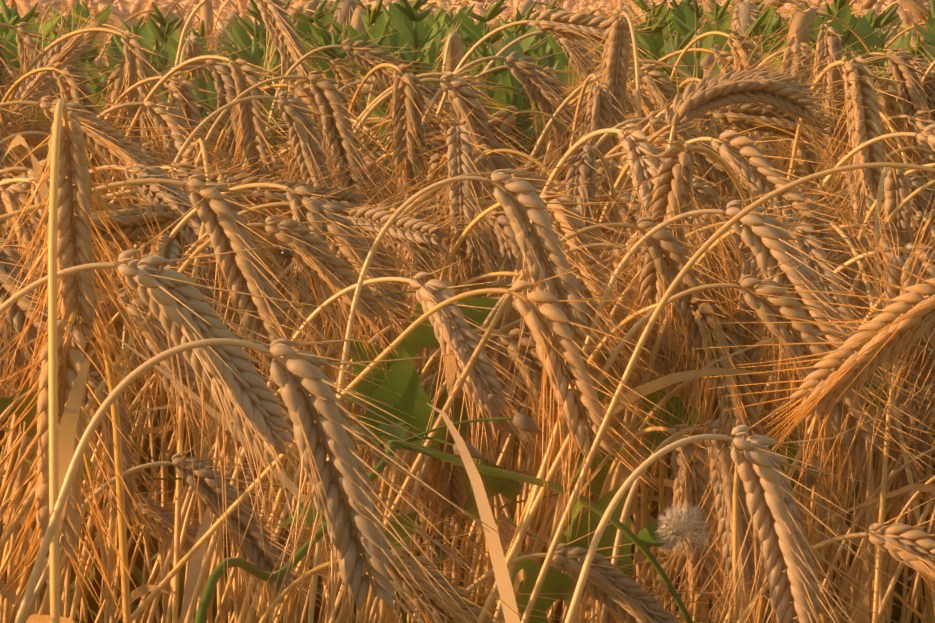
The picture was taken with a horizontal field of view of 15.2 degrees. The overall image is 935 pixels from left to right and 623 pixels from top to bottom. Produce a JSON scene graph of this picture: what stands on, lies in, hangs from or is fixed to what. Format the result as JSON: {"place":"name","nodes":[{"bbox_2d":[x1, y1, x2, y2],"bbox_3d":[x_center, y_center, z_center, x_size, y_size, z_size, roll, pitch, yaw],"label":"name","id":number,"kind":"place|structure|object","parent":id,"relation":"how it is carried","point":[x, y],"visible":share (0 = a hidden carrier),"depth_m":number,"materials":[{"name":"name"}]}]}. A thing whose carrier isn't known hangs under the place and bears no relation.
{"place":"outdoors","nodes":[
{"label":"outdoors","id":0,"kind":"place"},
{"bbox_2d":[0,0,929,31],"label":"barley field","id":1,"kind":"structure","parent":0,"point":[568,5],"depth_m":14.53,"materials":[{"name":"plant"}]},
{"bbox_2d":[0,0,930,65],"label":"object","id":2,"kind":"structure","parent":0,"point":[123,13],"depth_m":9.39,"materials":[{"name":"plant"}]},
{"label":"ground","id":3,"kind":"structure","parent":0,"visible":0},
{"bbox_2d":[0,302,165,622],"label":"barley ear","id":4,"kind":"object","parent":3,"relation":"on","point":[73,360],"visible":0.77,"depth_m":1.54,"materials":[{"name":"plant"}]},
{"bbox_2d":[0,99,188,622],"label":"barley ear","id":5,"kind":"object","parent":3,"relation":"on","point":[61,248],"visible":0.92,"depth_m":1.55,"materials":[{"name":"plant"}]},
{"bbox_2d":[0,72,247,254],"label":"barley ear","id":6,"kind":"object","parent":3,"relation":"on","point":[106,137],"visible":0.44,"depth_m":2.45,"materials":[{"name":"plant"}]},
{"bbox_2d":[0,134,388,425],"bbox_3d":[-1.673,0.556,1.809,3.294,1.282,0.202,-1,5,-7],"label":"barley ear","id":7,"kind":"object","parent":3,"relation":"on","point":[226,227],"visible":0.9,"depth_m":1.99,"materials":[{"name":"plant"}]},
{"bbox_2d":[24,424,375,622],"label":"barley ear","id":8,"kind":"object","parent":3,"relation":"on","point":[252,546],"visible":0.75,"depth_m":2.06,"materials":[{"name":"plant"}]},
{"bbox_2d":[0,181,430,597],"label":"barley ear","id":9,"kind":"object","parent":3,"relation":"on","point":[244,398],"visible":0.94,"depth_m":1.48,"materials":[{"name":"plant"}]},
{"bbox_2d":[0,190,457,551],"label":"barley ear","id":10,"kind":"object","parent":3,"relation":"on","point":[332,278],"visible":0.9,"depth_m":2.16,"materials":[{"name":"plant"}]},
{"bbox_2d":[59,78,422,600],"bbox_3d":[-0.258,0.474,2.621,0.464,1.291,0.123,-3,6,-26],"label":"rye","id":11,"kind":"object","parent":3,"relation":"on","point":[305,143],"visible":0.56,"depth_m":2.62,"materials":[{"name":"plant"}]},
{"bbox_2d":[105,55,425,622],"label":"rye","id":12,"kind":"object","parent":3,"relation":"on","point":[342,127],"visible":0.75,"depth_m":2.75,"materials":[{"name":"plant"}]},
{"bbox_2d":[14,338,529,622],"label":"barley ear","id":13,"kind":"object","parent":3,"relation":"on","point":[362,521],"visible":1,"depth_m":1.36,"materials":[{"name":"plant"}]},
{"bbox_2d":[240,394,412,618],"bbox_3d":[-0.142,0.589,2.387,0.111,1.105,0.271,-4,7,-36],"label":"barley ear","id":14,"kind":"object","parent":3,"relation":"on","point":[323,547],"visible":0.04,"depth_m":2.28,"materials":[{"name":"plant"}]},
{"bbox_2d":[0,143,689,622],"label":"rye","id":15,"kind":"object","parent":3,"relation":"on","point":[534,257],"visible":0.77,"depth_m":2.00,"materials":[{"name":"plant"}]},
{"bbox_2d":[230,206,505,622],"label":"barley ear","id":16,"kind":"object","parent":3,"relation":"on","point":[409,255],"visible":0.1,"depth_m":2.52,"materials":[{"name":"plant"}]},
{"bbox_2d":[131,259,697,622],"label":"rye","id":17,"kind":"object","parent":3,"relation":"on","point":[564,338],"visible":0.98,"depth_m":1.93,"materials":[{"name":"plant"}]},
{"bbox_2d":[258,509,591,622],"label":"barley ear","id":18,"kind":"object","parent":3,"relation":"on","point":[441,607],"visible":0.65,"depth_m":1.97,"materials":[{"name":"plant"}]},
{"bbox_2d":[0,253,886,622],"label":"leafy plant","id":19,"kind":"object","parent":3,"relation":"on","point":[410,399],"visible":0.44,"depth_m":2.20,"materials":[{"name":"plant"}]},
{"bbox_2d":[194,249,710,622],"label":"thistle","id":20,"kind":"object","parent":3,"relation":"on","point":[649,534],"visible":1,"depth_m":1.95,"materials":[{"name":"plant"}]},
{"bbox_2d":[379,368,542,622],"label":"barley ear","id":21,"kind":"object","parent":3,"relation":"on","point":[456,491],"visible":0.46,"depth_m":2.38,"materials":[{"name":"plant"}]},
{"bbox_2d":[0,0,934,622],"bbox_3d":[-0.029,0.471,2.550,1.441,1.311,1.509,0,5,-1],"label":"rye field","id":22,"kind":"structure","parent":3,"relation":"on","point":[464,222],"depth_m":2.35,"materials":[{"name":"plant"}]},
{"bbox_2d":[0,0,934,622],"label":"plants","id":23,"kind":"object","parent":3,"relation":"on","point":[684,16],"visible":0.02,"depth_m":4.08,"materials":[{"name":"plant"}]},
{"bbox_2d":[392,132,633,579],"bbox_3d":[0.062,0.487,2.714,0.293,1.247,0.120,3,6,30],"label":"barley ear","id":24,"kind":"object","parent":3,"relation":"on","point":[484,160],"visible":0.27,"depth_m":2.70,"materials":[{"name":"plant"}]},
{"bbox_2d":[385,100,656,592],"bbox_3d":[0.086,0.446,3.037,0.323,1.268,0.089,2,6,17],"label":"barley ear","id":25,"kind":"object","parent":3,"relation":"on","point":[506,117],"visible":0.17,"depth_m":3.00,"materials":[{"name":"plant"}]},
{"bbox_2d":[334,193,798,622],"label":"rye","id":26,"kind":"object","parent":3,"relation":"on","point":[667,272],"visible":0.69,"depth_m":2.06,"materials":[{"name":"plant"}]},
{"bbox_2d":[543,0,655,567],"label":"barley ear","id":27,"kind":"object","parent":3,"relation":"on","point":[615,59],"visible":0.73,"depth_m":3.02,"materials":[{"name":"plant"}]},
{"bbox_2d":[464,513,769,622],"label":"barley ear","id":28,"kind":"object","parent":3,"relation":"on","point":[625,597],"visible":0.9,"depth_m":2.02,"materials":[{"name":"plant"}]},
{"bbox_2d":[578,424,763,622],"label":"barley ear","id":29,"kind":"object","parent":3,"relation":"on","point":[685,490],"visible":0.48,"depth_m":2.18,"materials":[{"name":"plant"}]},
{"bbox_2d":[427,380,934,622],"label":"barley ear","id":30,"kind":"object","parent":3,"relation":"on","point":[785,545],"visible":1,"depth_m":1.73,"materials":[{"name":"plant"}]},
{"bbox_2d":[476,248,934,622],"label":"barley ear","id":31,"kind":"object","parent":3,"relation":"on","point":[792,308],"visible":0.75,"depth_m":1.96,"materials":[{"name":"plant"}]},
{"bbox_2d":[493,181,934,622],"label":"rye","id":32,"kind":"object","parent":3,"relation":"on","point":[765,242],"visible":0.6,"depth_m":2.00,"materials":[{"name":"plant"}]},
{"bbox_2d":[599,406,849,622],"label":"barley ear","id":33,"kind":"object","parent":3,"relation":"on","point":[724,511],"visible":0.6,"depth_m":2.13,"materials":[{"name":"plant"}]},
{"bbox_2d":[520,162,934,622],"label":"barley stalk","id":34,"kind":"object","parent":3,"relation":"on","point":[696,256],"visible":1,"depth_m":1.92,"materials":[{"name":"plant"}]},
{"bbox_2d":[605,0,889,622],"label":"barley ear","id":35,"kind":"object","parent":3,"relation":"on","point":[776,89],"visible":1,"depth_m":2.28,"materials":[{"name":"plant"}]},
{"bbox_2d":[688,182,852,622],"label":"barley ear","id":36,"kind":"object","parent":3,"relation":"on","point":[753,355],"visible":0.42,"depth_m":2.07,"materials":[{"name":"plant"}]},
{"bbox_2d":[696,236,934,509],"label":"barley ear","id":37,"kind":"object","parent":3,"relation":"on","point":[915,320],"visible":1,"depth_m":1.87,"materials":[{"name":"plant"}]},
{"bbox_2d":[773,5,888,523],"bbox_3d":[0.322,0.406,3.066,0.115,1.344,0.279,1,5,12],"label":"barley ear","id":38,"kind":"object","parent":3,"relation":"on","point":[830,49],"visible":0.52,"depth_m":2.93,"materials":[{"name":"plant"}]},
{"bbox_2d":[737,497,934,622],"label":"barley ear","id":39,"kind":"object","parent":3,"relation":"on","point":[913,540],"visible":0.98,"depth_m":1.95,"materials":[{"name":"plant"}]},
{"bbox_2d":[761,45,934,586],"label":"barley ear","id":40,"kind":"object","parent":3,"relation":"on","point":[911,92],"visible":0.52,"depth_m":3.09,"materials":[{"name":"plant"}]},
{"bbox_2d":[776,50,934,596],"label":"barley ear","id":41,"kind":"object","parent":3,"relation":"on","point":[845,139],"visible":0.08,"depth_m":2.93,"materials":[{"name":"plant"}]},
{"bbox_2d":[811,165,934,622],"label":"barley ear","id":42,"kind":"object","parent":3,"relation":"on","point":[910,265],"visible":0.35,"depth_m":2.12,"materials":[{"name":"plant"}]}
]}

